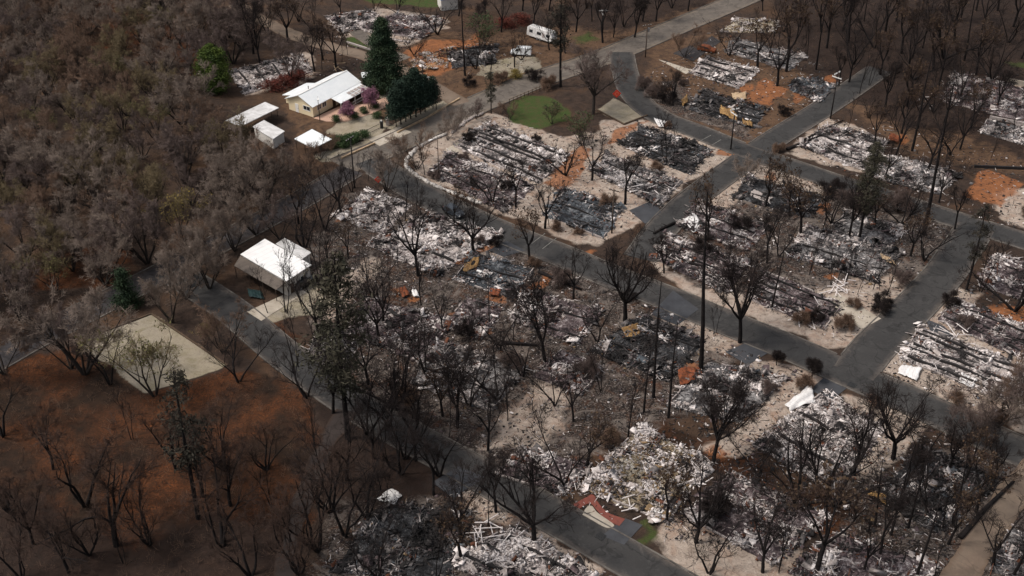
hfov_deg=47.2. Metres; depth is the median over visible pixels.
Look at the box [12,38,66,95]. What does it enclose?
bare oak
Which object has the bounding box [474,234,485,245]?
burnt shrub
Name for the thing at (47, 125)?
bare oak
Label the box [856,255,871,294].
burnt sapling
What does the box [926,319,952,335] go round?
driveway
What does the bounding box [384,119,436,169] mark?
bare sapling
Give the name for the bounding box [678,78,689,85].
burnt shrub
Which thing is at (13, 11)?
bare oak
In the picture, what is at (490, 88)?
scorched pine
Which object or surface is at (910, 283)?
kerb
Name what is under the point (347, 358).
burnt sapling
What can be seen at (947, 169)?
burnt tree
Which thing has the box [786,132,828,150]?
fallen log
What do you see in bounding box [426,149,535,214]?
house ruin
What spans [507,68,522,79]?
yellow bush
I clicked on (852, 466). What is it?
burnt sapling
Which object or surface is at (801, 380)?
burnt shrub
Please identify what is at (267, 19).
burnt sapling
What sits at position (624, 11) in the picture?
burnt tree
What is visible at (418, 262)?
burnt sapling
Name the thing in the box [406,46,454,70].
house ruin
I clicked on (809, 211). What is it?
fallen log
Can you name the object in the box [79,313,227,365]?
timber edging
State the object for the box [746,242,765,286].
burnt sapling
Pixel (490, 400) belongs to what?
burnt tree
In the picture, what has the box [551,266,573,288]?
burnt shrub
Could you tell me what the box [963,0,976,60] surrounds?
charred pine
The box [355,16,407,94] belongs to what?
cedar
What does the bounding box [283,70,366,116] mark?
cream house
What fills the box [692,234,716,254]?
burnt shrub
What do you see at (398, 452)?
burnt tree
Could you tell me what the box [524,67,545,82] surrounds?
burnt shrub
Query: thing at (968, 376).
roof sheet
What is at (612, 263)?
burnt oak
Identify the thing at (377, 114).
garden bush
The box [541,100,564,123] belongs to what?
leafing tree
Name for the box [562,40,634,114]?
round oak
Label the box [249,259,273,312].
burnt sapling
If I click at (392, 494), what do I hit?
roof sheet
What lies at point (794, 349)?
road
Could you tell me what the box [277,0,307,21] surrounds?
burnt tree
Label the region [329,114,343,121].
garden bush
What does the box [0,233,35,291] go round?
bare oak
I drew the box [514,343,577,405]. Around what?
burnt tree
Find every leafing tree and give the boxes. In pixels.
[464,10,499,47]
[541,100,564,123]
[561,109,596,144]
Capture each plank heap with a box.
[469,513,525,562]
[621,494,640,519]
[681,472,712,486]
[819,273,855,298]
[937,323,978,336]
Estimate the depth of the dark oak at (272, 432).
165.13 m
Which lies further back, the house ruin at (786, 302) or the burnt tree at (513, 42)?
the burnt tree at (513, 42)
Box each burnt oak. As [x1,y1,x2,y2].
[433,176,510,251]
[463,436,591,542]
[591,222,672,320]
[664,447,748,544]
[857,371,948,459]
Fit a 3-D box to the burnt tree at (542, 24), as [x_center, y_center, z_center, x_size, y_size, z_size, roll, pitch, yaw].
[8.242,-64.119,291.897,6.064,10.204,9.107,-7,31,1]
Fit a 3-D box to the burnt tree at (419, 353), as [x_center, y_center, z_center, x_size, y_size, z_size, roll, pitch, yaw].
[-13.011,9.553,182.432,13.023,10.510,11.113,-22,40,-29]
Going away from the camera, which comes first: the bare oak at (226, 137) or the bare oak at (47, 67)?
the bare oak at (226, 137)
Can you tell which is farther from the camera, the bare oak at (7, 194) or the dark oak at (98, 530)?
the bare oak at (7, 194)
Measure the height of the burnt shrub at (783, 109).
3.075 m
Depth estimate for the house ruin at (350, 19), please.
309.99 m
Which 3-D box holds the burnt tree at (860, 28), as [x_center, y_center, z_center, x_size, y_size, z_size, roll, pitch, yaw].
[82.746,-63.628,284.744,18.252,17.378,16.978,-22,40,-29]
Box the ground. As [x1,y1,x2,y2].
[0,0,1023,575]
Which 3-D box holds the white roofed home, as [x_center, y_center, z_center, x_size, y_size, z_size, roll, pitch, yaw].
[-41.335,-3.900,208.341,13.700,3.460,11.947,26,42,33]
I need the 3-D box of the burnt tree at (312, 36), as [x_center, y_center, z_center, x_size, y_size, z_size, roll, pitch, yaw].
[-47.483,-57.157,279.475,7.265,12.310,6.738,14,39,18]
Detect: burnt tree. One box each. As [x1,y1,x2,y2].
[64,317,135,385]
[195,306,284,382]
[210,19,230,60]
[232,0,264,53]
[234,0,288,36]
[236,0,265,63]
[259,312,346,398]
[265,0,300,42]
[270,150,341,247]
[276,168,315,224]
[276,256,328,332]
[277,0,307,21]
[284,423,405,537]
[288,0,324,30]
[290,162,362,229]
[294,400,373,479]
[298,24,326,71]
[300,355,428,434]
[305,17,325,60]
[307,153,355,211]
[308,335,363,413]
[309,18,349,67]
[314,405,410,523]
[320,486,416,575]
[321,256,350,320]
[323,318,443,410]
[329,216,356,257]
[329,314,400,384]
[331,367,421,425]
[332,150,373,191]
[335,0,341,14]
[343,388,406,459]
[345,273,405,335]
[350,239,410,296]
[350,253,406,321]
[354,384,460,459]
[354,406,453,474]
[367,354,447,413]
[371,178,439,276]
[377,0,406,12]
[379,388,433,461]
[380,382,485,476]
[385,289,428,342]
[396,320,476,376]
[399,31,428,55]
[404,426,453,495]
[412,0,465,34]
[418,356,463,416]
[420,329,514,406]
[423,452,504,542]
[424,339,479,427]
[425,283,449,328]
[431,491,485,557]
[445,180,468,219]
[446,148,528,202]
[447,328,531,399]
[447,373,512,450]
[451,25,492,68]
[462,294,526,355]
[468,0,490,26]
[471,449,517,512]
[481,0,514,31]
[486,300,545,376]
[490,399,610,486]
[497,261,568,362]
[504,154,530,206]
[506,30,534,59]
[509,32,524,66]
[510,205,541,259]
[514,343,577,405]
[524,165,574,228]
[527,127,594,175]
[529,0,546,23]
[533,8,555,49]
[547,358,598,421]
[548,244,592,298]
[550,1,575,53]
[560,287,633,341]
[563,0,592,31]
[569,127,616,180]
[575,400,619,466]
[586,0,618,42]
[600,1,625,37]
[612,151,647,204]
[613,0,652,26]
[629,0,654,37]
[646,227,677,273]
[655,0,667,21]
[656,450,698,520]
[660,68,682,105]
[663,495,768,574]
[687,168,726,240]
[702,17,758,55]
[721,410,792,481]
[738,472,791,573]
[744,409,890,523]
[746,7,781,66]
[753,205,791,260]
[754,21,808,85]
[754,210,820,256]
[762,148,789,206]
[771,157,808,212]
[771,398,945,513]
[772,0,812,71]
[775,0,816,31]
[781,167,830,233]
[784,459,882,572]
[788,0,811,26]
[811,178,875,223]
[812,0,847,47]
[813,0,827,31]
[826,0,859,13]
[828,2,901,64]
[830,47,852,85]
[837,31,870,81]
[838,172,884,235]
[839,0,871,40]
[840,385,889,473]
[841,0,904,48]
[842,0,860,29]
[852,515,916,569]
[856,91,888,117]
[864,101,895,140]
[866,186,897,221]
[871,168,939,223]
[872,22,897,74]
[872,488,912,554]
[875,55,906,106]
[879,104,925,154]
[883,140,915,173]
[884,0,906,31]
[889,28,961,80]
[891,451,983,515]
[893,0,929,53]
[896,83,922,132]
[898,57,964,111]
[899,113,960,169]
[901,57,928,106]
[901,206,938,256]
[901,441,935,489]
[903,414,963,472]
[905,188,973,261]
[908,0,938,58]
[908,80,948,127]
[912,99,987,154]
[916,0,1006,61]
[919,9,967,69]
[927,150,975,202]
[929,29,967,85]
[938,0,969,42]
[939,37,984,94]
[939,416,981,467]
[940,66,969,122]
[945,472,984,544]
[948,183,972,229]
[951,91,990,149]
[956,243,1023,311]
[960,416,999,478]
[961,447,1023,512]
[962,26,1023,79]
[963,77,994,124]
[966,14,1005,74]
[967,496,1023,565]
[977,0,1002,31]
[980,416,1023,490]
[990,0,1023,42]
[990,63,1023,105]
[1012,0,1023,26]
[1013,519,1023,574]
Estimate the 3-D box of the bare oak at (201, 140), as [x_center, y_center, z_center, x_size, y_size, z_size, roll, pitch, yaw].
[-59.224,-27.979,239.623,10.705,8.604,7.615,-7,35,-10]
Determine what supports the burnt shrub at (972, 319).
on the ground
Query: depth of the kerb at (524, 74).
284.39 m
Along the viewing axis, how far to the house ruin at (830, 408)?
172.94 m
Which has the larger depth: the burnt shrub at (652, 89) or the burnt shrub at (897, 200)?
the burnt shrub at (652, 89)
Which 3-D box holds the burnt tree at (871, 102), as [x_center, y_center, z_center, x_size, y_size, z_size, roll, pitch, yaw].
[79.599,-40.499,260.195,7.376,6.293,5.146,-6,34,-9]
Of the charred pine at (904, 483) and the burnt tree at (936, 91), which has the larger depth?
the burnt tree at (936, 91)
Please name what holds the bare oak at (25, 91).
on the ground
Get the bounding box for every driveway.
[247,291,305,320]
[368,127,410,145]
[435,467,483,496]
[446,142,461,152]
[489,241,524,256]
[604,518,642,544]
[629,202,660,223]
[651,291,697,324]
[660,60,693,73]
[673,36,720,60]
[726,344,766,363]
[812,378,845,398]
[826,294,880,329]
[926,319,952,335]
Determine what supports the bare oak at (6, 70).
on the ground
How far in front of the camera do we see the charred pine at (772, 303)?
197.60 m
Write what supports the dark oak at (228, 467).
on the ground
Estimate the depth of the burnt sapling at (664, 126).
239.44 m
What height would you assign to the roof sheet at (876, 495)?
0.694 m
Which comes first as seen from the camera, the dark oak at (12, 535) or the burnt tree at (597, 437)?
the dark oak at (12, 535)
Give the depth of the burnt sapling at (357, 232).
212.11 m
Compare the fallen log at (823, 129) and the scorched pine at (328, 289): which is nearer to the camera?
the scorched pine at (328, 289)
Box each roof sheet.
[377,489,401,503]
[399,285,410,296]
[411,289,419,296]
[463,257,478,271]
[489,287,500,295]
[621,323,639,336]
[654,118,669,127]
[678,366,695,384]
[681,94,687,104]
[683,213,700,231]
[719,105,737,121]
[731,91,746,98]
[742,118,752,125]
[750,189,773,200]
[785,385,814,410]
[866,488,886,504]
[880,253,894,262]
[888,133,900,141]
[898,365,921,380]
[958,372,977,386]
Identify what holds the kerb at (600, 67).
on the ground
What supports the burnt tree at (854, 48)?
on the ground
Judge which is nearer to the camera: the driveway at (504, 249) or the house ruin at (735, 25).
the driveway at (504, 249)
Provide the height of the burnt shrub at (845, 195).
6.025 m
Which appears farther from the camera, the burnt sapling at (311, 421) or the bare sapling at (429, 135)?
the bare sapling at (429, 135)
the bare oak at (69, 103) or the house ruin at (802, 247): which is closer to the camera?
the house ruin at (802, 247)
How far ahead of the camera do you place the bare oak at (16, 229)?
208.66 m
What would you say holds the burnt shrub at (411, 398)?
on the ground
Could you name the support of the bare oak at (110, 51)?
on the ground
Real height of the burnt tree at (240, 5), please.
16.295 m
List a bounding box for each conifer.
[107,266,146,314]
[381,79,416,123]
[381,87,408,126]
[401,73,424,118]
[402,66,431,116]
[404,83,419,121]
[419,74,433,113]
[421,74,439,111]
[428,75,443,107]
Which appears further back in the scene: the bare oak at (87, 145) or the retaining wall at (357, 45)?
the retaining wall at (357, 45)
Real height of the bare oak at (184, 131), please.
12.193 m
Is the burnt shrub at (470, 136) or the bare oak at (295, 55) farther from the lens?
the bare oak at (295, 55)
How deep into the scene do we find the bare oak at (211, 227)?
210.11 m
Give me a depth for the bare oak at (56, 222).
211.69 m
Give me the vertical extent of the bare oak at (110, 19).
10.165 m
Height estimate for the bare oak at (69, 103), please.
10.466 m
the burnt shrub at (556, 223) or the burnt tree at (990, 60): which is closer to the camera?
the burnt shrub at (556, 223)
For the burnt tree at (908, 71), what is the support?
on the ground
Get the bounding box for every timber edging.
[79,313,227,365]
[596,109,647,124]
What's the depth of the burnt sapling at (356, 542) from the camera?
147.44 m
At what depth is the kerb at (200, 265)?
215.34 m
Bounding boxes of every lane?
[229,4,468,105]
[274,409,355,575]
[350,29,408,60]
[940,459,1023,575]
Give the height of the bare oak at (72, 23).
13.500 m
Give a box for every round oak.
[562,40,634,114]
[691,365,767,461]
[698,235,781,343]
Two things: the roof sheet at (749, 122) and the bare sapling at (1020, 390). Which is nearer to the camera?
the bare sapling at (1020, 390)
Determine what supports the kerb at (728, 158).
on the road at (724, 175)
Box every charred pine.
[454,0,468,75]
[638,344,656,412]
[643,282,671,397]
[666,323,680,417]
[686,192,717,368]
[771,240,787,307]
[815,0,829,69]
[873,459,884,526]
[889,445,918,535]
[907,441,932,528]
[911,51,934,150]
[916,496,943,574]
[922,2,934,47]
[922,84,957,235]
[952,448,974,525]
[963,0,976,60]
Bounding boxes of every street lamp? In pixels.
[428,137,438,172]
[476,269,489,321]
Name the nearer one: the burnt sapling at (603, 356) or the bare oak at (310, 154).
the burnt sapling at (603, 356)
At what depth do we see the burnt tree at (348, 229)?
210.96 m
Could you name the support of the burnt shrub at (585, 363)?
on the ground
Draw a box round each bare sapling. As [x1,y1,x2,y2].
[305,125,339,159]
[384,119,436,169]
[436,118,460,139]
[442,103,469,129]
[460,97,485,118]
[497,99,517,118]
[653,79,673,93]
[670,23,708,56]
[731,153,764,182]
[938,382,1003,442]
[957,363,1023,430]
[974,376,1023,427]
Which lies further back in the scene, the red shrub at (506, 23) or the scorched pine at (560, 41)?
the red shrub at (506, 23)
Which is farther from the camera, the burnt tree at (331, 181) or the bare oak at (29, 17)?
the bare oak at (29, 17)
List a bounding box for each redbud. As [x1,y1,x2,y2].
[337,100,354,119]
[361,85,380,108]
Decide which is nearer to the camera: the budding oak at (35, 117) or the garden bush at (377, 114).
the budding oak at (35, 117)
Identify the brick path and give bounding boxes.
[574,494,624,525]
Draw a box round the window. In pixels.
[303,105,310,111]
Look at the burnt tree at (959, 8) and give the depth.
292.46 m
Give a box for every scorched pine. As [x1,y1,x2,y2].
[156,367,214,519]
[291,250,374,439]
[484,71,497,113]
[545,0,573,87]
[854,141,891,237]
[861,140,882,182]
[963,203,995,289]
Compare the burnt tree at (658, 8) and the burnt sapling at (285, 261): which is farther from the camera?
the burnt tree at (658, 8)
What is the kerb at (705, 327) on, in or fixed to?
on the ground
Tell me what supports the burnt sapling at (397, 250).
on the ground
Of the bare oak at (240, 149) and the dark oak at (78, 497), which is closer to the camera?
the dark oak at (78, 497)
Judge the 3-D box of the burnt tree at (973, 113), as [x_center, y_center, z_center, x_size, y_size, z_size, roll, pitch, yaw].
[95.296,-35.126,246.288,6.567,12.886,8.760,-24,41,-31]
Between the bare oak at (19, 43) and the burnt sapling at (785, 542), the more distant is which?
the bare oak at (19, 43)
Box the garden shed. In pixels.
[253,120,284,147]
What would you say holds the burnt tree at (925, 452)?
on the ground
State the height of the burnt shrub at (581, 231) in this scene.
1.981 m
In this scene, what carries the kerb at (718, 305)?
on the ground
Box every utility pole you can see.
[346,136,354,187]
[609,188,619,232]
[643,24,650,56]
[730,108,738,148]
[830,71,840,118]
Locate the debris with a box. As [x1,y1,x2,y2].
[275,15,1023,575]
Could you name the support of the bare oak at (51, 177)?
on the ground
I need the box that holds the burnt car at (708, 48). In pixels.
[697,44,716,52]
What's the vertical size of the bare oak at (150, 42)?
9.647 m
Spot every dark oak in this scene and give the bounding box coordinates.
[0,368,34,437]
[0,445,33,513]
[0,467,51,544]
[0,507,33,575]
[12,438,165,570]
[22,397,61,469]
[26,498,110,556]
[26,505,100,575]
[29,410,130,507]
[107,457,172,546]
[123,407,189,469]
[169,423,222,496]
[176,435,276,547]
[179,435,256,522]
[185,386,248,470]
[197,497,281,575]
[231,417,309,469]
[257,482,326,575]
[258,442,363,555]
[285,438,389,513]
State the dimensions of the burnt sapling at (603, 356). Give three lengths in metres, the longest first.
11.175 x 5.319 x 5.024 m
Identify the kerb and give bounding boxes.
[1,174,323,343]
[5,175,361,368]
[167,284,621,575]
[196,269,698,575]
[329,0,718,159]
[365,173,1012,463]
[390,0,760,157]
[399,166,1023,436]
[404,132,481,204]
[450,112,483,133]
[610,65,1023,249]
[625,67,865,253]
[634,54,1023,231]
[656,74,889,261]
[841,227,952,354]
[881,240,989,371]
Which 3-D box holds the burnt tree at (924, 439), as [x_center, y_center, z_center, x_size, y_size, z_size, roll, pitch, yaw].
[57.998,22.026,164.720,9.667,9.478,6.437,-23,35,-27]
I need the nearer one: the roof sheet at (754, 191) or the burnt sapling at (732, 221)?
the burnt sapling at (732, 221)
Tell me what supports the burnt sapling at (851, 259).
on the ground
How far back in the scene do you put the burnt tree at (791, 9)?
300.92 m
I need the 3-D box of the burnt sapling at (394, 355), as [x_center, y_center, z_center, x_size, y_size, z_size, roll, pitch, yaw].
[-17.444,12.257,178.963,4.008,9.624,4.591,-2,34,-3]
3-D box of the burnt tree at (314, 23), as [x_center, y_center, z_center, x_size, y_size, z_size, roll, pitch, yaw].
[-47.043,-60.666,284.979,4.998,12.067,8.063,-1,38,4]
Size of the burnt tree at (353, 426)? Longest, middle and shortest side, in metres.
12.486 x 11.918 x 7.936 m
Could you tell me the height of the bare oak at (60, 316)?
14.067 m
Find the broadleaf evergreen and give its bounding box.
[190,42,232,94]
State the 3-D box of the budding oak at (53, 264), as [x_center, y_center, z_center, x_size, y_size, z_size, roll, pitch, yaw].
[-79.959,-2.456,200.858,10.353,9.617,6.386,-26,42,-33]
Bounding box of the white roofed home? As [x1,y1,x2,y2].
[234,238,310,299]
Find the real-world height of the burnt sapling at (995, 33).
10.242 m
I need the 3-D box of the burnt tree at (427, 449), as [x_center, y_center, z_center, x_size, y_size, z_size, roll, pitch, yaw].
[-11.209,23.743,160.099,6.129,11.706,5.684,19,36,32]
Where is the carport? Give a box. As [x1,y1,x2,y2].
[227,102,278,134]
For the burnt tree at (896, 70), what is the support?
on the ground
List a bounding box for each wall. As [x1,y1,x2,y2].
[341,142,374,158]
[347,41,370,49]
[356,21,409,42]
[397,98,459,132]
[974,164,1023,169]
[989,115,1023,124]
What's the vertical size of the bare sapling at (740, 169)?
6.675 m
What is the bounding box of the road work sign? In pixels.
[613,90,620,98]
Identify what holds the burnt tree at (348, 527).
on the ground
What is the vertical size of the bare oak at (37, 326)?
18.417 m
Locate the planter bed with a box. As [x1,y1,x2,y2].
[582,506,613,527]
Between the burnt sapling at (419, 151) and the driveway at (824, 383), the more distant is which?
the burnt sapling at (419, 151)
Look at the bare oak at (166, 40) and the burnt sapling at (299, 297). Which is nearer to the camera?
the burnt sapling at (299, 297)
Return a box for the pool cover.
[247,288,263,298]
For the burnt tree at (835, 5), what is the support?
on the ground
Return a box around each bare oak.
[0,0,31,20]
[0,0,39,46]
[0,3,23,41]
[0,17,51,68]
[0,22,40,61]
[0,35,26,74]
[0,48,18,87]
[0,52,9,93]
[0,95,29,139]
[0,121,78,178]
[0,141,11,182]
[0,175,28,211]
[0,200,56,260]
[0,228,5,249]
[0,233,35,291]
[0,261,40,322]
[0,276,140,375]
[0,300,102,369]
[0,313,32,374]
[1,76,57,128]
[2,61,52,113]
[3,154,61,201]
[7,41,62,79]
[10,106,61,152]
[10,187,57,232]
[11,0,44,36]
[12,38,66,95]
[12,124,110,187]
[18,206,75,271]
[21,0,63,43]
[24,16,77,42]
[25,167,67,214]
[26,197,102,245]
[27,0,70,23]
[29,209,82,271]
[36,30,89,84]
[41,82,92,119]
[49,137,147,212]
[51,24,92,70]
[52,6,100,56]
[53,54,97,95]
[55,0,110,34]
[56,149,108,199]
[59,0,88,25]
[59,49,116,103]
[61,90,100,124]
[62,111,127,166]
[62,202,138,274]
[65,211,136,285]
[69,95,124,149]
[75,172,137,227]
[81,0,147,37]
[84,187,142,242]
[89,82,138,129]
[90,43,123,79]
[92,71,137,115]
[95,15,142,50]
[95,22,133,57]
[97,180,180,264]
[102,146,140,183]
[110,0,143,18]
[114,0,156,42]
[115,108,171,159]
[119,155,171,212]
[120,28,164,65]
[121,29,186,93]
[128,0,170,20]
[131,58,176,109]
[135,10,171,50]
[137,247,198,322]
[142,37,178,79]
[142,109,208,164]
[147,0,214,54]
[148,59,224,125]
[151,225,214,299]
[152,47,200,88]
[153,218,212,277]
[154,108,219,183]
[157,148,215,204]
[164,0,215,29]
[168,223,230,288]
[172,0,209,39]
[178,92,228,132]
[185,0,234,45]
[185,197,245,256]
[187,30,231,54]
[188,105,254,170]
[192,296,252,352]
[196,135,278,206]
[198,123,249,188]
[198,133,243,162]
[199,0,241,37]
[204,194,249,250]
[205,0,257,50]
[209,16,259,63]
[214,171,277,234]
[229,124,289,180]
[229,141,293,200]
[247,0,281,31]
[251,183,304,239]
[262,28,310,81]
[276,137,297,169]
[296,146,316,174]
[368,140,410,191]
[996,347,1023,409]
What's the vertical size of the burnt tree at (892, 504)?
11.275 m
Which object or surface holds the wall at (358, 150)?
on the ground
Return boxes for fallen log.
[501,336,538,346]
[538,270,581,289]
[649,221,675,233]
[668,251,708,267]
[783,203,815,213]
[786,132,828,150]
[804,120,842,140]
[958,476,1014,538]
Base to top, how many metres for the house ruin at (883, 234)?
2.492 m
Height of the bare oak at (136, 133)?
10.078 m
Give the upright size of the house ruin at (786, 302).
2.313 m
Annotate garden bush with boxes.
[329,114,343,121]
[330,134,346,146]
[336,139,350,148]
[345,132,361,143]
[349,130,362,140]
[351,111,359,118]
[356,129,370,138]
[357,106,368,113]
[371,101,379,108]
[371,110,383,118]
[376,88,386,95]
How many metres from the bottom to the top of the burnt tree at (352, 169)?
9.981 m
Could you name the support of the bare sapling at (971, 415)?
on the ground
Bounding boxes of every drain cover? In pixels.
[594,531,606,540]
[847,381,856,387]
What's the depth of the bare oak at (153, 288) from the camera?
193.38 m
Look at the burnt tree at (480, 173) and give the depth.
225.48 m
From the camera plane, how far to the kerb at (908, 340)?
197.78 m
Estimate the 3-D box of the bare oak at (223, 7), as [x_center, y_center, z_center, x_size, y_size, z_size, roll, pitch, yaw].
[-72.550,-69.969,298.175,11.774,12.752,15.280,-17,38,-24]
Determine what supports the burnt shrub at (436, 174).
on the ground
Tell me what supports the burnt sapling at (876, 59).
on the ground
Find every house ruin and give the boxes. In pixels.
[228,53,312,94]
[302,329,365,366]
[324,6,380,33]
[324,497,477,575]
[330,186,411,234]
[345,295,453,366]
[362,10,445,39]
[364,209,504,276]
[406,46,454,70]
[411,337,532,410]
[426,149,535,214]
[439,296,508,341]
[443,522,598,575]
[446,42,499,68]
[451,247,533,298]
[453,120,570,185]
[495,442,592,496]
[507,286,608,344]
[534,349,605,395]
[540,185,626,238]
[577,422,716,525]
[586,149,682,207]
[588,312,709,382]
[615,123,713,175]
[648,229,750,294]
[661,358,790,423]
[675,198,770,251]
[681,467,830,566]
[683,87,770,128]
[688,54,760,88]
[720,15,778,32]
[724,37,808,69]
[731,172,826,217]
[746,389,885,493]
[748,267,843,329]
[785,223,904,284]
[787,530,941,575]
[788,74,837,101]
[795,123,892,170]
[821,208,907,253]
[866,154,963,194]
[873,444,1001,533]
[895,321,1023,405]
[938,297,1023,359]
[940,72,1023,121]
[977,252,1023,299]
[979,119,1023,144]
[988,523,1023,575]
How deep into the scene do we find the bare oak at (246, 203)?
217.24 m
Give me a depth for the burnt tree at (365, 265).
201.43 m
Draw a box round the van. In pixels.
[511,45,531,56]
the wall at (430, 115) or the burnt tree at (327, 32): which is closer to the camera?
the wall at (430, 115)
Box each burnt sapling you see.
[94,494,126,563]
[109,375,139,439]
[239,458,274,504]
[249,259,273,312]
[257,8,273,44]
[272,229,297,312]
[281,297,298,366]
[285,207,334,279]
[291,274,335,357]
[297,417,322,477]
[302,383,324,446]
[317,224,337,282]
[321,34,324,66]
[331,531,360,574]
[341,334,353,400]
[351,215,364,252]
[362,363,403,440]
[366,147,372,178]
[372,463,397,504]
[380,328,407,370]
[386,338,408,385]
[390,233,401,265]
[390,324,422,371]
[397,166,414,220]
[408,299,428,355]
[410,170,420,206]
[413,136,424,174]
[414,231,428,305]
[430,504,452,575]
[440,383,464,435]
[466,302,476,340]
[481,457,508,525]
[487,38,497,72]
[493,365,511,420]
[513,284,520,340]
[521,369,537,410]
[537,192,548,224]
[549,140,556,177]
[578,332,609,391]
[624,371,648,437]
[655,107,673,162]
[663,117,677,161]
[669,449,691,513]
[685,175,706,226]
[707,296,729,335]
[724,203,737,242]
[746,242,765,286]
[769,0,788,56]
[771,502,815,572]
[803,16,813,55]
[809,225,833,274]
[822,184,838,234]
[827,239,843,286]
[837,244,851,281]
[844,449,868,515]
[845,235,855,284]
[847,91,858,126]
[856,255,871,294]
[859,45,873,92]
[869,44,886,84]
[873,253,893,289]
[878,253,888,287]
[885,376,904,416]
[888,257,903,287]
[889,87,914,129]
[890,88,904,124]
[929,516,964,575]
[941,478,961,526]
[976,236,1012,291]
[988,17,1003,55]
[1012,94,1023,135]
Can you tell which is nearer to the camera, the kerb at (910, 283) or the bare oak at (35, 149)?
the kerb at (910, 283)
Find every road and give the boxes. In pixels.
[0,166,363,368]
[157,265,693,575]
[330,0,758,170]
[355,157,1023,465]
[610,52,1023,248]
[626,66,891,261]
[834,221,993,379]
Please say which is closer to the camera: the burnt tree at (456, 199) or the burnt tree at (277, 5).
the burnt tree at (456, 199)
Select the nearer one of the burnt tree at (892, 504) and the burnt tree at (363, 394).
the burnt tree at (892, 504)
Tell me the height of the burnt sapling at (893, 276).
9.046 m
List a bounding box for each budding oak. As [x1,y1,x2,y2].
[9,245,73,292]
[19,104,58,144]
[75,315,181,396]
[86,50,138,87]
[124,96,171,143]
[140,185,211,237]
[150,5,183,38]
[188,321,219,342]
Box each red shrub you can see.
[257,77,292,93]
[273,73,303,88]
[286,68,312,83]
[493,16,519,29]
[507,12,535,25]
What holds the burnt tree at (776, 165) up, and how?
on the ground
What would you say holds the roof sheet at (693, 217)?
on the house ruin at (720, 230)
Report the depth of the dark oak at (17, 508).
151.29 m
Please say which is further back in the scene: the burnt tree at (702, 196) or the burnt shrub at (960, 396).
the burnt tree at (702, 196)
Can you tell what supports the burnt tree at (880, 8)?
on the ground
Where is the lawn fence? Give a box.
[509,87,539,103]
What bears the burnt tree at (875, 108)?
on the ground
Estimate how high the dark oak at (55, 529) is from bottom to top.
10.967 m
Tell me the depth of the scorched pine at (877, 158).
211.67 m
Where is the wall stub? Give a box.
[1008,78,1023,86]
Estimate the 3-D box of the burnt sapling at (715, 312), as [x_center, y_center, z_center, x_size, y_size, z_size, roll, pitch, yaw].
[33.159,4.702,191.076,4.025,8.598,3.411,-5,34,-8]
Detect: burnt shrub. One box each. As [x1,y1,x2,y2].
[394,384,417,407]
[426,169,440,181]
[452,317,476,341]
[456,151,469,160]
[460,131,479,141]
[461,74,476,87]
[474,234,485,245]
[485,235,503,246]
[493,70,507,85]
[497,349,524,369]
[499,179,513,190]
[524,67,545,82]
[525,254,542,267]
[531,133,541,141]
[539,74,556,90]
[550,220,562,231]
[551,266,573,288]
[572,354,599,379]
[573,226,584,234]
[598,192,619,206]
[599,424,623,446]
[622,286,637,302]
[634,75,652,91]
[643,83,661,97]
[648,159,664,170]
[656,85,679,104]
[664,120,672,127]
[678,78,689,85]
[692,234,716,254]
[697,484,733,520]
[728,213,753,232]
[761,379,777,394]
[772,142,785,153]
[777,103,794,116]
[791,309,810,325]
[795,373,813,387]
[808,306,826,323]
[813,176,848,200]
[833,311,856,331]
[834,188,870,211]
[845,296,862,308]
[867,297,892,315]
[872,288,893,304]
[880,186,918,217]
[893,268,914,288]
[940,288,962,306]
[943,387,966,405]
[956,314,977,328]
[990,409,1010,424]
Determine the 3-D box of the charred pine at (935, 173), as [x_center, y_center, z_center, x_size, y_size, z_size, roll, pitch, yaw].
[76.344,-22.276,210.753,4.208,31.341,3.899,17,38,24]
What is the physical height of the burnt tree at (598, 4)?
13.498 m
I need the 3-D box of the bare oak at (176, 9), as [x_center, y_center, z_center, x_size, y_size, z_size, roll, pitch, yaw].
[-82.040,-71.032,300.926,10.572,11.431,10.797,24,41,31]
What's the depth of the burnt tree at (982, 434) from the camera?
161.20 m
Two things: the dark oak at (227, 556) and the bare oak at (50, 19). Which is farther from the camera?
the bare oak at (50, 19)
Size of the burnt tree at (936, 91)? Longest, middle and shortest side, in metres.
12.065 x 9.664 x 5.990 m
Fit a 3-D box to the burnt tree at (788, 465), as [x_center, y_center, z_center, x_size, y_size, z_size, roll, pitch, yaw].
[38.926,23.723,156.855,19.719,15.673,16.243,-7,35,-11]
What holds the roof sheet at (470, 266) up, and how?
on the house ruin at (510, 273)
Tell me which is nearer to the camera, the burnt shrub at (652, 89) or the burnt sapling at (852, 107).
the burnt sapling at (852, 107)
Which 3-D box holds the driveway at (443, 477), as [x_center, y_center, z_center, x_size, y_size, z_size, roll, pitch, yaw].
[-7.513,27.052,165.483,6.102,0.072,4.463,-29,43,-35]
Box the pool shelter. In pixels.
[295,129,330,156]
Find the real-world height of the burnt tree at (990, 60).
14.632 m
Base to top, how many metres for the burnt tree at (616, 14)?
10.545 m
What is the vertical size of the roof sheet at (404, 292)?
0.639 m
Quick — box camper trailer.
[527,24,556,41]
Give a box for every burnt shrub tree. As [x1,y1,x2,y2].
[771,349,786,364]
[804,356,823,375]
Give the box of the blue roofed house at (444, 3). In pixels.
[437,0,457,10]
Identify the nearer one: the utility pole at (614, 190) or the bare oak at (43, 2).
the utility pole at (614, 190)
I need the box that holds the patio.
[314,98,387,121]
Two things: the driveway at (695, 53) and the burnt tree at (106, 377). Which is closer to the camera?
the burnt tree at (106, 377)

